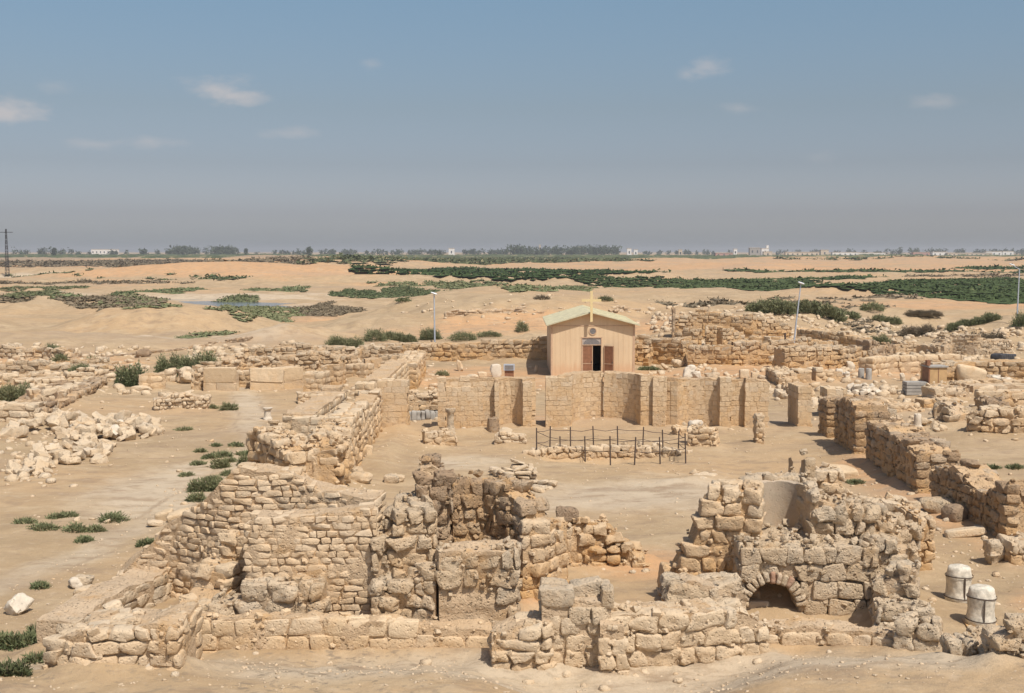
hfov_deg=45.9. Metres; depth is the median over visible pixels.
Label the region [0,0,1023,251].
sky
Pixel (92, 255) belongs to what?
farmland
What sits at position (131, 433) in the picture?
rubble stone
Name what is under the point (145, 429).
rubble stone
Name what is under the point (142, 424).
rubble stone
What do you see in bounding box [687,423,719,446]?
stone stub
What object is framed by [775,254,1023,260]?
scrub
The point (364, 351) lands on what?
broken wall
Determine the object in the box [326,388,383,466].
long wall
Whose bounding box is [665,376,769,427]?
recessed wall
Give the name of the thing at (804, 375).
footings
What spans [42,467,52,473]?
rubble stone
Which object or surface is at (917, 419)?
column stub
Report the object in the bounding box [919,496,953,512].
boulder
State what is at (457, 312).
eroded ledge
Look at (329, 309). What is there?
scrub
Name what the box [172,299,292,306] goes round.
water
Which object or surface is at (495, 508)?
ashlar wall
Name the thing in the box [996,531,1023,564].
block pile
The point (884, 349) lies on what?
stained block wall
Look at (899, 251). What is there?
distant trees
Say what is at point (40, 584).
desert tuft
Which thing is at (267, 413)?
column stub
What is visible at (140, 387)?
boulder
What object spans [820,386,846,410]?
ashlar block
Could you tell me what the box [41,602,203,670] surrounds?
stone platform
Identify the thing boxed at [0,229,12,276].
lattice mast
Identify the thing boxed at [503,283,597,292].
scrub
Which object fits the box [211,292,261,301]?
scrub
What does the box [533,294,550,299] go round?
desert bush
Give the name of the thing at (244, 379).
recessed wall
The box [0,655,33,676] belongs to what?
desert weeds
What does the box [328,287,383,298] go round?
scrub
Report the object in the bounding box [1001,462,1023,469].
desert tuft
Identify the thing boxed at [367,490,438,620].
block tower
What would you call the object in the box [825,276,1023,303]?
crop field
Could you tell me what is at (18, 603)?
boulder
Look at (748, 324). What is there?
terrace wall
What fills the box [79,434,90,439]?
rubble stone
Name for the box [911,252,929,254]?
distant house
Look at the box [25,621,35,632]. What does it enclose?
desert bush
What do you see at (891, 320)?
desert bush
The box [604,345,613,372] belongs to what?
door
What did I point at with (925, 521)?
slender pier
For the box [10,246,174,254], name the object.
distant trees
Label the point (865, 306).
desert bush
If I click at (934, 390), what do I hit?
worn block ridge
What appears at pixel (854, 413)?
shaded wall
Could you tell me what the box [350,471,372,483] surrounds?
boulder
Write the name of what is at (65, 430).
rubble stone
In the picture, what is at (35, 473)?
rubble stone
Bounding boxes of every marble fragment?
[846,383,853,390]
[852,384,861,390]
[866,385,874,390]
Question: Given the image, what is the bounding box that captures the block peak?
[412,453,456,544]
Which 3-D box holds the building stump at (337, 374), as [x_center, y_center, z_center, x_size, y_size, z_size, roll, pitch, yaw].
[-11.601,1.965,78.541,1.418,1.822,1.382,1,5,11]
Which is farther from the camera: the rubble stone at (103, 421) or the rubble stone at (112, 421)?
the rubble stone at (103, 421)
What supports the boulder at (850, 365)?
on the desert ground
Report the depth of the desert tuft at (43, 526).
37.80 m
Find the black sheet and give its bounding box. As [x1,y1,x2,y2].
[990,353,1015,359]
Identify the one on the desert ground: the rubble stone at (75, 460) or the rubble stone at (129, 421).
the rubble stone at (75, 460)
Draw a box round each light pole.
[431,291,436,341]
[793,281,803,342]
[1010,263,1019,323]
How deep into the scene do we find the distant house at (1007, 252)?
1994.09 m
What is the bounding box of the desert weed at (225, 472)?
[220,468,230,476]
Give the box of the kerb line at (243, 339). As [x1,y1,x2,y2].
[91,336,252,357]
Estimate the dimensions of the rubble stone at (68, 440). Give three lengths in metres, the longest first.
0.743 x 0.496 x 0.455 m
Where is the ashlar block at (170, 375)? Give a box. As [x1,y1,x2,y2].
[164,368,176,382]
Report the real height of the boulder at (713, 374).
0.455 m
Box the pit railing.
[536,426,685,464]
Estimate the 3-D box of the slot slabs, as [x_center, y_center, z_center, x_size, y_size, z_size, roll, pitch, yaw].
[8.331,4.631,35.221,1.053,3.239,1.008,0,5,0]
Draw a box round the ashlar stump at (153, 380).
[138,371,165,388]
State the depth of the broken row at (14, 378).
77.63 m
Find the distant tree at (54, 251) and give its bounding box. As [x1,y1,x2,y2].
[51,247,56,254]
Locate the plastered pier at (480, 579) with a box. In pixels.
[435,536,522,622]
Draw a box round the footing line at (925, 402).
[914,397,962,407]
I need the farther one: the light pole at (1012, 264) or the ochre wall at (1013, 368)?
the light pole at (1012, 264)
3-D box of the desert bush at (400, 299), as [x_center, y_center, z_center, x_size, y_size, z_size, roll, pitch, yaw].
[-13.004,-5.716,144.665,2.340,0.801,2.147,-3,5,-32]
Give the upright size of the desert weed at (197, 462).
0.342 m
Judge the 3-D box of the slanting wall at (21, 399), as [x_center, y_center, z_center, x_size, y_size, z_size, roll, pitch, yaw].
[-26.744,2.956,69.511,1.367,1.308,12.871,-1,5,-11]
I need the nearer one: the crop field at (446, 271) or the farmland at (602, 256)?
the crop field at (446, 271)
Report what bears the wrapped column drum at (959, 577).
on the desert ground
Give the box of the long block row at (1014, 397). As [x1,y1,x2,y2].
[973,389,1023,406]
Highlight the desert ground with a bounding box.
[0,252,1023,692]
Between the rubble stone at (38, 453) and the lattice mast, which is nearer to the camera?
the rubble stone at (38, 453)
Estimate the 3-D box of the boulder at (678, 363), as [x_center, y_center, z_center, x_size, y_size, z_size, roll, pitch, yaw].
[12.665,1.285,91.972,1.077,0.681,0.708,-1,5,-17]
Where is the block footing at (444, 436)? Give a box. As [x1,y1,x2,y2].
[421,428,457,445]
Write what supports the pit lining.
on the desert ground
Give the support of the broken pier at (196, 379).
on the desert ground
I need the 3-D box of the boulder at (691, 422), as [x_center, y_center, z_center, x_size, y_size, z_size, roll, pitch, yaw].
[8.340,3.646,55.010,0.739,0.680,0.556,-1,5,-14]
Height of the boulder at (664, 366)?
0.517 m
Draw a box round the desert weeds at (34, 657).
[19,649,45,663]
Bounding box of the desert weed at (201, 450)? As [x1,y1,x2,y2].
[192,448,207,452]
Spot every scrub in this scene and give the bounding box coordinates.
[0,254,314,267]
[0,278,194,284]
[0,287,60,297]
[0,294,35,302]
[5,267,199,278]
[54,294,169,310]
[147,273,252,279]
[174,330,239,338]
[204,304,312,321]
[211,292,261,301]
[240,285,311,291]
[285,300,367,315]
[296,252,656,264]
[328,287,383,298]
[366,278,511,290]
[377,285,440,297]
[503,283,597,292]
[651,293,926,309]
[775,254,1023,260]
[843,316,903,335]
[902,272,1023,276]
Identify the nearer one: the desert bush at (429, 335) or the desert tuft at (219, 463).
the desert tuft at (219, 463)
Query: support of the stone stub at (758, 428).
on the desert ground
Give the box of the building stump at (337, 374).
[320,362,346,384]
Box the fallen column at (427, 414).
[409,409,437,420]
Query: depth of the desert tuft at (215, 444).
54.46 m
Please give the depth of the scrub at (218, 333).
124.15 m
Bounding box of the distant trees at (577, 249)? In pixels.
[505,244,621,254]
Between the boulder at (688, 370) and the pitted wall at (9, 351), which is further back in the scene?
the pitted wall at (9, 351)
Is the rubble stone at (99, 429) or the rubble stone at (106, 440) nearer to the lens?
the rubble stone at (106, 440)
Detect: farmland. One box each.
[0,253,372,257]
[141,254,1023,258]
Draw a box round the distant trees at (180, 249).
[167,244,240,254]
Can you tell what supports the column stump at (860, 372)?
on the desert ground
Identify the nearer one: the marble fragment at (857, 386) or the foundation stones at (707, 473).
the foundation stones at (707, 473)
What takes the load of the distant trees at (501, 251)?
on the desert ground
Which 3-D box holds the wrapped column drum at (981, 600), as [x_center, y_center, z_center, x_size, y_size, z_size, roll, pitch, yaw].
[10.904,6.032,28.120,0.720,0.966,0.706,1,5,9]
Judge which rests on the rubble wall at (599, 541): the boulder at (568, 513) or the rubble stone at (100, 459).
the boulder at (568, 513)
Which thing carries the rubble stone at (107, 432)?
on the desert ground
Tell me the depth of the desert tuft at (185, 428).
59.27 m
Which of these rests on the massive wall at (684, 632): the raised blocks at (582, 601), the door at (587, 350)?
the raised blocks at (582, 601)
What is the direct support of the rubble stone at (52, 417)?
on the rubble stone at (64, 423)
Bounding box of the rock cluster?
[931,397,971,421]
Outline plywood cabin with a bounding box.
[922,360,948,384]
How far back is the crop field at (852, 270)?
481.61 m
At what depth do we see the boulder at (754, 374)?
80.09 m
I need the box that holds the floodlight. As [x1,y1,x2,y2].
[504,364,514,376]
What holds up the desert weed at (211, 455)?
on the desert ground
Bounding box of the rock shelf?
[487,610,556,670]
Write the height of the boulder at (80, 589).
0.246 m
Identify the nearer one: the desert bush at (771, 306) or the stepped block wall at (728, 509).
the stepped block wall at (728, 509)
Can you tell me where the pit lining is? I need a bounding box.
[522,444,692,460]
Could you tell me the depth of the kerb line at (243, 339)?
106.70 m
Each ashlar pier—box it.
[377,378,409,427]
[787,382,812,426]
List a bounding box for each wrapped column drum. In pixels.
[944,564,973,603]
[961,584,997,626]
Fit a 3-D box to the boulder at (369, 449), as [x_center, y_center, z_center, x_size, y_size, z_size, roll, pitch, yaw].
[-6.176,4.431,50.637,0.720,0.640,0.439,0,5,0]
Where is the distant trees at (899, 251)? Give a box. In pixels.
[643,247,1023,254]
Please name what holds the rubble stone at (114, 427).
on the rubble stone
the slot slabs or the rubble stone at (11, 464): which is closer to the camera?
the slot slabs
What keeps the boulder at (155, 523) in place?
on the desert ground
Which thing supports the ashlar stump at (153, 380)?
on the desert ground
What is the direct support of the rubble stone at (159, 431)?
on the desert ground
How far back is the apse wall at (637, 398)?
60.00 m
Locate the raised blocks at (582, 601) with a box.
[538,575,613,625]
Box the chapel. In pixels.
[543,291,639,375]
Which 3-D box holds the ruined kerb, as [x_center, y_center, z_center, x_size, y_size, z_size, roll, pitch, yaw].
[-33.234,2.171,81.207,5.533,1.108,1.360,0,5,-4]
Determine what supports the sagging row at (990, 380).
on the desert ground
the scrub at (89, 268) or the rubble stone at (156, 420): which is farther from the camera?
the scrub at (89, 268)
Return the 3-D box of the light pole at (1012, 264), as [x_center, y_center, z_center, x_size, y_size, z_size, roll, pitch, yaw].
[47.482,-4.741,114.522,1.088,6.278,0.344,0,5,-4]
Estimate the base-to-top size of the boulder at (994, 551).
0.853 m
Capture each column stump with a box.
[487,417,499,432]
[858,368,863,377]
[865,368,871,379]
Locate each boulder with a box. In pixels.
[3,593,34,615]
[68,577,82,588]
[73,584,91,594]
[75,574,94,585]
[102,599,123,609]
[130,385,151,390]
[136,348,151,356]
[147,519,163,526]
[154,508,173,520]
[166,508,188,521]
[176,366,193,383]
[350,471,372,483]
[351,466,363,472]
[365,445,372,453]
[384,473,398,482]
[392,473,404,481]
[456,360,463,370]
[467,374,478,377]
[478,371,486,376]
[490,364,501,377]
[555,506,578,521]
[661,363,668,369]
[671,359,684,367]
[682,365,695,377]
[687,420,702,432]
[692,371,700,377]
[704,372,719,376]
[739,369,748,378]
[751,372,759,377]
[758,375,766,378]
[830,464,858,477]
[843,371,849,376]
[845,361,854,369]
[899,373,904,380]
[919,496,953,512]
[941,503,968,521]
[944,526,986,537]
[956,364,986,379]
[982,539,1005,564]
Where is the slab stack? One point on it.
(911, 387)
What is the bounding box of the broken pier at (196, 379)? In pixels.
[190,366,207,389]
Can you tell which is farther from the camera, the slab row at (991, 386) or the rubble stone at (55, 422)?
the slab row at (991, 386)
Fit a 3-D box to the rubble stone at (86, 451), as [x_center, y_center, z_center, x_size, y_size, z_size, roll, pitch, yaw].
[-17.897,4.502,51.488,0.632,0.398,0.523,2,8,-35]
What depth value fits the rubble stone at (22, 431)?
56.02 m
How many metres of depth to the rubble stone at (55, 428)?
57.08 m
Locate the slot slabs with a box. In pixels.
[788,448,816,481]
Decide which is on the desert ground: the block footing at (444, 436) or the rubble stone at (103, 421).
the block footing at (444, 436)
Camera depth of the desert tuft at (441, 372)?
84.45 m
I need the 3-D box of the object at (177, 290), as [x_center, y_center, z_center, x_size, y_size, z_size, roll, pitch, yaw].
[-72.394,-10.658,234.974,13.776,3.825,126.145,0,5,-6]
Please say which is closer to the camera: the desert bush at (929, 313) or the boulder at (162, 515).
the boulder at (162, 515)
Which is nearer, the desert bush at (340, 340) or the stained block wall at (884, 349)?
the stained block wall at (884, 349)
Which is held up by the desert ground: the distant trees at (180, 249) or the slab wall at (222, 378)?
the slab wall at (222, 378)
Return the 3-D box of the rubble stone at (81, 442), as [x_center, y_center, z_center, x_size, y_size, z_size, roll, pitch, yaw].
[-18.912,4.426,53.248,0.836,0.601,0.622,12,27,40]
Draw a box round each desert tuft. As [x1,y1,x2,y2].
[11,516,38,523]
[25,520,61,531]
[30,579,51,589]
[45,510,80,518]
[60,521,89,532]
[73,534,96,543]
[86,523,107,532]
[96,510,131,523]
[135,536,153,546]
[172,426,194,430]
[206,455,231,468]
[208,443,222,446]
[209,404,219,408]
[212,450,233,457]
[219,401,238,410]
[228,441,244,446]
[435,369,449,375]
[637,366,660,369]
[845,478,865,484]
[987,463,1002,469]
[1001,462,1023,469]
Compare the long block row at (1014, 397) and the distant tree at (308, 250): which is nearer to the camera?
the long block row at (1014, 397)
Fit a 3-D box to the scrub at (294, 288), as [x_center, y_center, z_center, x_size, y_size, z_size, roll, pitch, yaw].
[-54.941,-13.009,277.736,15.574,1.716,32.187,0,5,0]
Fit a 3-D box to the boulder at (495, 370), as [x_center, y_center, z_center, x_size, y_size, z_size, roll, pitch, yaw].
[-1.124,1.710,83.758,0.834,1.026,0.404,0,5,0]
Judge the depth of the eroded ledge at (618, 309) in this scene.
134.71 m
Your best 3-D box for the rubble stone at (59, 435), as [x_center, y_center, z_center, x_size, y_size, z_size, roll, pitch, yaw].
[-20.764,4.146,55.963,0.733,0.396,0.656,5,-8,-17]
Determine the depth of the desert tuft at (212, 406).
66.21 m
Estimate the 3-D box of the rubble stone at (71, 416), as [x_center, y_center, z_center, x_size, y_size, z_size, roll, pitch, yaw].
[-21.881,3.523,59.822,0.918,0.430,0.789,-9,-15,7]
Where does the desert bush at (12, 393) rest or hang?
on the desert ground
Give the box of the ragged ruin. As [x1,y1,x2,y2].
[965,404,1023,433]
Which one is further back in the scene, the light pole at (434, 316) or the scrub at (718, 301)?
the scrub at (718, 301)
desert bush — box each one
[0,379,30,401]
[0,627,36,650]
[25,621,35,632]
[44,343,60,348]
[51,351,70,361]
[66,363,89,371]
[114,359,147,386]
[152,349,222,376]
[324,334,363,347]
[360,327,388,341]
[381,330,419,341]
[395,297,411,301]
[417,326,443,339]
[445,329,480,340]
[475,329,502,336]
[515,320,529,331]
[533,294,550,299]
[597,295,614,301]
[745,295,848,321]
[761,295,799,314]
[832,306,861,318]
[859,300,886,310]
[870,313,903,323]
[870,332,891,344]
[899,323,936,336]
[903,309,944,316]
[944,311,1002,330]
[967,330,1008,338]
[1009,310,1023,326]
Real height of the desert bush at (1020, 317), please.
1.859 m
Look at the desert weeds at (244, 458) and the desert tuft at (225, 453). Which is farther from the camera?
the desert tuft at (225, 453)
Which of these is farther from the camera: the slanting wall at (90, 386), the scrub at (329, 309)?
the scrub at (329, 309)
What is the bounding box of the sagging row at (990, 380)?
[949,378,1023,385]
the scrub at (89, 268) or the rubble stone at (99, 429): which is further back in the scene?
the scrub at (89, 268)
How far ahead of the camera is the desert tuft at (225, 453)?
51.45 m
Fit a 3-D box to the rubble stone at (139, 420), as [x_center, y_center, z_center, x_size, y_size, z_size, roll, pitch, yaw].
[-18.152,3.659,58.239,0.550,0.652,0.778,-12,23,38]
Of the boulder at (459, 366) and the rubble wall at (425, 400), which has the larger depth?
the boulder at (459, 366)
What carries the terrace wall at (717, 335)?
on the desert ground
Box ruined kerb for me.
[0,370,59,377]
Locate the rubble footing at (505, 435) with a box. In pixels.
[494,427,526,444]
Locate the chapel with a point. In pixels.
(584, 338)
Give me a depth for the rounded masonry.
26.46 m
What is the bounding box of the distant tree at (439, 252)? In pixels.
[435,249,445,254]
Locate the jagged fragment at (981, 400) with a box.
[976,395,1008,409]
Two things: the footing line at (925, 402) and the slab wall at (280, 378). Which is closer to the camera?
the footing line at (925, 402)
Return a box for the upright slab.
[671,307,675,337]
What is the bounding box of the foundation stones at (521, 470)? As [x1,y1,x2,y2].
[488,458,557,492]
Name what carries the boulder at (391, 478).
on the desert ground
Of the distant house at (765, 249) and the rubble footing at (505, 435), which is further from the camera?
the distant house at (765, 249)
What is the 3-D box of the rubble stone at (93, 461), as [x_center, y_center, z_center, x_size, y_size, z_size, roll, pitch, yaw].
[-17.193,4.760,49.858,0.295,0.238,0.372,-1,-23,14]
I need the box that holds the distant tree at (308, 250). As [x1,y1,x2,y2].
[305,246,313,254]
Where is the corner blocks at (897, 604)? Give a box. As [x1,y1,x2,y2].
[868,559,942,651]
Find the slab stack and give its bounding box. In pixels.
[902,381,927,394]
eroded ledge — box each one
[444,306,544,316]
[608,306,645,312]
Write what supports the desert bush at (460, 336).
on the desert ground
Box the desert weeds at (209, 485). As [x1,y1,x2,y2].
[185,477,226,492]
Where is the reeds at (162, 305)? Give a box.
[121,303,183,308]
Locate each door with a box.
[582,345,592,370]
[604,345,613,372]
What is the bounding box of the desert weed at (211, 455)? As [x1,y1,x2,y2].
[199,452,221,458]
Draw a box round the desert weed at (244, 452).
[233,450,248,455]
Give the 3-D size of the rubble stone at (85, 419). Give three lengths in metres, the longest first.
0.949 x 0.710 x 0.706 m
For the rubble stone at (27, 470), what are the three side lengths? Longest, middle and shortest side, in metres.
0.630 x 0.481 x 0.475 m
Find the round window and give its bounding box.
[589,327,596,334]
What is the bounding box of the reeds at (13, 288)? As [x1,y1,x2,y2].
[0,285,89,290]
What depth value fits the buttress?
24.61 m
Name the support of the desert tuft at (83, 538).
on the desert ground
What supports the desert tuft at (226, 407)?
on the desert ground
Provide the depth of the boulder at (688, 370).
81.94 m
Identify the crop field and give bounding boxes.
[349,264,670,280]
[558,274,1023,294]
[722,267,1023,272]
[764,274,886,282]
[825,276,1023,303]
[950,264,1023,268]
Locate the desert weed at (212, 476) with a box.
[200,474,221,480]
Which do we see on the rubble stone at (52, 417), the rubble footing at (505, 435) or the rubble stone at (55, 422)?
the rubble stone at (55, 422)
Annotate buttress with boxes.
[597,620,629,675]
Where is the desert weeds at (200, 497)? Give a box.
[184,489,206,502]
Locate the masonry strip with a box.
[364,353,402,367]
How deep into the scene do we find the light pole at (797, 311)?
96.85 m
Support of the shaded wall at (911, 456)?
on the desert ground
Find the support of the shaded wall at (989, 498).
on the desert ground
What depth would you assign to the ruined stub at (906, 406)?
64.50 m
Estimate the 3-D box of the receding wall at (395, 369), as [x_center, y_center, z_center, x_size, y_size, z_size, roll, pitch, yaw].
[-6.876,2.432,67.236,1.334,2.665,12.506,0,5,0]
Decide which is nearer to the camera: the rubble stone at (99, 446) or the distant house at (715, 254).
the rubble stone at (99, 446)
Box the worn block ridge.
[921,380,970,397]
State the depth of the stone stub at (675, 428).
56.87 m
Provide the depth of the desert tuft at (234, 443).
54.28 m
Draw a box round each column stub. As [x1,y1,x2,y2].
[263,407,271,419]
[268,420,279,425]
[445,408,455,430]
[913,413,922,426]
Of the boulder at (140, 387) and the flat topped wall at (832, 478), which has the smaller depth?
the flat topped wall at (832, 478)
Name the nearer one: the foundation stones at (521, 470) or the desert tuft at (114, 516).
the desert tuft at (114, 516)
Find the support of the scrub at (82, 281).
on the desert ground
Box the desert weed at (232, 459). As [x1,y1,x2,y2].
[222,455,237,462]
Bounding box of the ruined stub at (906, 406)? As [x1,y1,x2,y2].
[886,402,924,411]
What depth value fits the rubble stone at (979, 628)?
27.06 m
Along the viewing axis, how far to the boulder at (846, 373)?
80.63 m
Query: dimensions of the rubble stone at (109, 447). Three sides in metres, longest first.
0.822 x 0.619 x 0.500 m
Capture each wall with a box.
[0,343,81,359]
[0,359,128,373]
[0,401,43,421]
[11,380,74,402]
[33,377,107,412]
[36,568,172,642]
[63,367,108,378]
[70,357,118,364]
[111,462,386,597]
[153,390,211,409]
[168,524,245,610]
[192,350,358,371]
[201,608,491,652]
[203,367,238,390]
[206,574,331,615]
[237,370,249,387]
[242,502,377,614]
[244,342,402,360]
[246,418,355,485]
[249,366,302,389]
[282,391,346,430]
[292,415,327,435]
[296,388,321,403]
[322,381,376,398]
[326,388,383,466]
[359,335,546,361]
[364,359,408,387]
[397,350,425,389]
[409,390,437,410]
[437,376,535,427]
[450,469,551,542]
[538,597,769,667]
[545,371,666,427]
[568,513,650,567]
[635,334,692,365]
[657,479,766,600]
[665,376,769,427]
[674,325,837,345]
[675,308,791,338]
[687,339,806,365]
[731,518,879,615]
[738,470,832,527]
[760,615,894,646]
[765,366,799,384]
[772,343,881,368]
[781,381,814,396]
[796,328,872,345]
[796,480,921,603]
[799,462,920,512]
[817,396,842,437]
[833,394,889,454]
[855,339,894,355]
[859,354,963,373]
[859,395,895,402]
[864,417,960,493]
[891,339,951,353]
[920,359,1023,380]
[929,458,1023,535]
[931,334,1012,354]
[939,613,1023,658]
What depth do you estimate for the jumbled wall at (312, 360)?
86.92 m
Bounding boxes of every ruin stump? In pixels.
[303,370,330,391]
[345,363,374,377]
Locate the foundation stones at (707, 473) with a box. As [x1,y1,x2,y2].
[681,470,717,478]
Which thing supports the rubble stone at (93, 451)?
on the desert ground
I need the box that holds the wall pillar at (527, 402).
[523,380,531,426]
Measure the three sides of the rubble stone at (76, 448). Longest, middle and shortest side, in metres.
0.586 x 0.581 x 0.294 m
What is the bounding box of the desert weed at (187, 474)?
[178,471,194,476]
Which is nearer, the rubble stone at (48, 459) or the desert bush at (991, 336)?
the rubble stone at (48, 459)
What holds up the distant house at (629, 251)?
on the desert ground
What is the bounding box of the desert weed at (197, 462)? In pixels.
[188,459,207,465]
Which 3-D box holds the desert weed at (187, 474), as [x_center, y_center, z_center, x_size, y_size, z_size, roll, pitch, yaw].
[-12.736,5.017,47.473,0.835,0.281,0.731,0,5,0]
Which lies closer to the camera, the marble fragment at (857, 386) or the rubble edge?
the rubble edge
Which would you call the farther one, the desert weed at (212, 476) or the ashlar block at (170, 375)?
the ashlar block at (170, 375)
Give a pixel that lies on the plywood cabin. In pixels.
(935, 373)
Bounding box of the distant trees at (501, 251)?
[255,248,508,254]
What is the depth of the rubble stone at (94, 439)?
54.45 m
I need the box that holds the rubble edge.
[884,403,898,418]
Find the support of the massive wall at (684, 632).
on the desert ground
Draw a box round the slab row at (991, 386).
[961,382,1023,392]
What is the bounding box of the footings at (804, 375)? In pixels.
[790,367,841,382]
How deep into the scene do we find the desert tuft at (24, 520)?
38.85 m
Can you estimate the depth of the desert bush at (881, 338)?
110.45 m
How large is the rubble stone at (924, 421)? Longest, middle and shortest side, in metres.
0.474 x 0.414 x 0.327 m
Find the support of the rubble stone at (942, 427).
on the desert ground
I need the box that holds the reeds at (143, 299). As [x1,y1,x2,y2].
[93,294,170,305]
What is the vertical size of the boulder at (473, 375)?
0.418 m
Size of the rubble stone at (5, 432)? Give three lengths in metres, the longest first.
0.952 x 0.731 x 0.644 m
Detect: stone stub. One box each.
[671,422,688,434]
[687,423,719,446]
[753,413,764,443]
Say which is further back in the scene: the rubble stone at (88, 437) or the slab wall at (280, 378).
the slab wall at (280, 378)
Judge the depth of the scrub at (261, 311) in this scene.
159.87 m
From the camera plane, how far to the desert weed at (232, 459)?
50.20 m
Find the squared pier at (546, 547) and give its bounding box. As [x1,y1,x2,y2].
[512,515,571,600]
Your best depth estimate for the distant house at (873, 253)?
1994.12 m
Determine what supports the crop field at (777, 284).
on the desert ground
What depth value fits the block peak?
29.03 m
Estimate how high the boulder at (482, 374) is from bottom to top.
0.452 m
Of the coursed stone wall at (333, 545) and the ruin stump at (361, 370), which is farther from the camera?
the ruin stump at (361, 370)
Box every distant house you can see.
[91,249,118,254]
[448,248,454,254]
[626,248,631,254]
[714,253,732,255]
[749,248,759,255]
[760,245,768,254]
[762,251,772,254]
[784,252,818,254]
[819,250,828,254]
[831,252,857,254]
[858,253,885,254]
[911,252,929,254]
[931,252,947,255]
[945,253,991,254]
[984,251,1001,254]
[1002,251,1013,254]
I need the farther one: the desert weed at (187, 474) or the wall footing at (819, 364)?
the wall footing at (819, 364)
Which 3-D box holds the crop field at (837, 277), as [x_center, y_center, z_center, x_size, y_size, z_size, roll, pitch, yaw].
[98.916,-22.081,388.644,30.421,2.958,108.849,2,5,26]
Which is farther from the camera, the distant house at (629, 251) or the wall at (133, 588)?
the distant house at (629, 251)
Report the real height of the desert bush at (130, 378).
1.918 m
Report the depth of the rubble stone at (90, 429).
55.79 m
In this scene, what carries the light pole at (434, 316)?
on the desert ground
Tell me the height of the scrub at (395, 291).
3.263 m
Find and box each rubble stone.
[0,424,14,437]
[4,469,13,473]
[6,460,20,468]
[9,420,20,427]
[10,425,28,437]
[16,467,34,475]
[17,419,25,425]
[23,457,34,466]
[25,417,41,428]
[31,471,39,475]
[32,442,44,452]
[34,412,44,422]
[34,450,51,458]
[34,459,49,473]
[35,456,54,466]
[42,457,54,467]
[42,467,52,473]
[45,415,59,427]
[45,443,62,450]
[48,419,59,425]
[48,449,65,459]
[51,426,61,432]
[52,408,63,413]
[53,412,68,427]
[55,431,65,438]
[58,450,70,463]
[60,455,71,463]
[61,427,72,433]
[61,438,74,446]
[62,440,72,449]
[65,457,81,464]
[66,411,80,422]
[68,428,78,433]
[69,434,80,440]
[71,451,85,459]
[72,445,85,452]
[73,439,91,447]
[75,424,85,431]
[79,424,96,434]
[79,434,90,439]
[80,416,92,421]
[82,432,97,438]
[83,447,96,456]
[84,420,93,425]
[89,437,98,444]
[89,454,108,463]
[90,449,101,456]
[90,458,97,463]
[92,411,103,418]
[94,442,103,451]
[95,417,108,423]
[96,423,103,433]
[98,439,116,446]
[100,423,111,433]
[102,428,112,438]
[102,444,113,452]
[102,450,110,455]
[108,417,117,424]
[109,424,119,434]
[114,410,132,421]
[116,434,126,441]
[118,427,127,435]
[121,427,136,440]
[125,417,135,425]
[135,416,143,424]
[135,421,150,428]
[139,426,157,435]
[140,433,148,438]
[144,415,151,423]
[151,417,160,423]
[152,422,164,433]
[152,427,156,435]
[157,428,161,434]
[772,388,786,398]
[921,418,927,424]
[930,422,938,429]
[938,424,946,430]
[975,625,981,632]
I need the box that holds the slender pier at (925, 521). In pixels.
[894,502,935,570]
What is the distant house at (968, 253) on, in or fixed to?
on the desert ground
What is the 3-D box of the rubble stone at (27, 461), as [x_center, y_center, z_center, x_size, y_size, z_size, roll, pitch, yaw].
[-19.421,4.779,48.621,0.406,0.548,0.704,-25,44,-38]
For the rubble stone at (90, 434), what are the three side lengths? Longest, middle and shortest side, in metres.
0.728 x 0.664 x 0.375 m
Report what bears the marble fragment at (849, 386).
on the desert ground
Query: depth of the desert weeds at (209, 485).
44.28 m
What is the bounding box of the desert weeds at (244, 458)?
[236,454,247,465]
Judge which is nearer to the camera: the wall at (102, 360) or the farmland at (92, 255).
the wall at (102, 360)
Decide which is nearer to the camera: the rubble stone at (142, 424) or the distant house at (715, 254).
the rubble stone at (142, 424)
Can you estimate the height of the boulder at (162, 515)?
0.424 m
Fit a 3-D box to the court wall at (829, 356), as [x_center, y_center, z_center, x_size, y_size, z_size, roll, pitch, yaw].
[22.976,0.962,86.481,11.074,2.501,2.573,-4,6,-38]
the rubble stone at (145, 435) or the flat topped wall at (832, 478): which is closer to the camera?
the flat topped wall at (832, 478)
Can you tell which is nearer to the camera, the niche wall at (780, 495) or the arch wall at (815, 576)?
the arch wall at (815, 576)
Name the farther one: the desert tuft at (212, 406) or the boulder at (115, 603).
the desert tuft at (212, 406)
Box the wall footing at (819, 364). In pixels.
[815,361,858,366]
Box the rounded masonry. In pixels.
[657,571,748,608]
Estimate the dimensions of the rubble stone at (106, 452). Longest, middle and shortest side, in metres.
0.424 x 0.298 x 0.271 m
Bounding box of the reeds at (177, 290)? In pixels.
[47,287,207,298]
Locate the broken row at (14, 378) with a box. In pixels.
[0,373,64,387]
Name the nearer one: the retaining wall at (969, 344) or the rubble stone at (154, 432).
the rubble stone at (154, 432)
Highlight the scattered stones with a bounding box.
[0,293,1023,692]
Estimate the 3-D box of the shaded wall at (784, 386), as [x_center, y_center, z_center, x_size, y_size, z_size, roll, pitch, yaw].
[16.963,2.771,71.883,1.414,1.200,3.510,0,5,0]
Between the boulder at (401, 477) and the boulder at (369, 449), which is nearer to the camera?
the boulder at (401, 477)
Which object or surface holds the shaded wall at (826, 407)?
on the desert ground

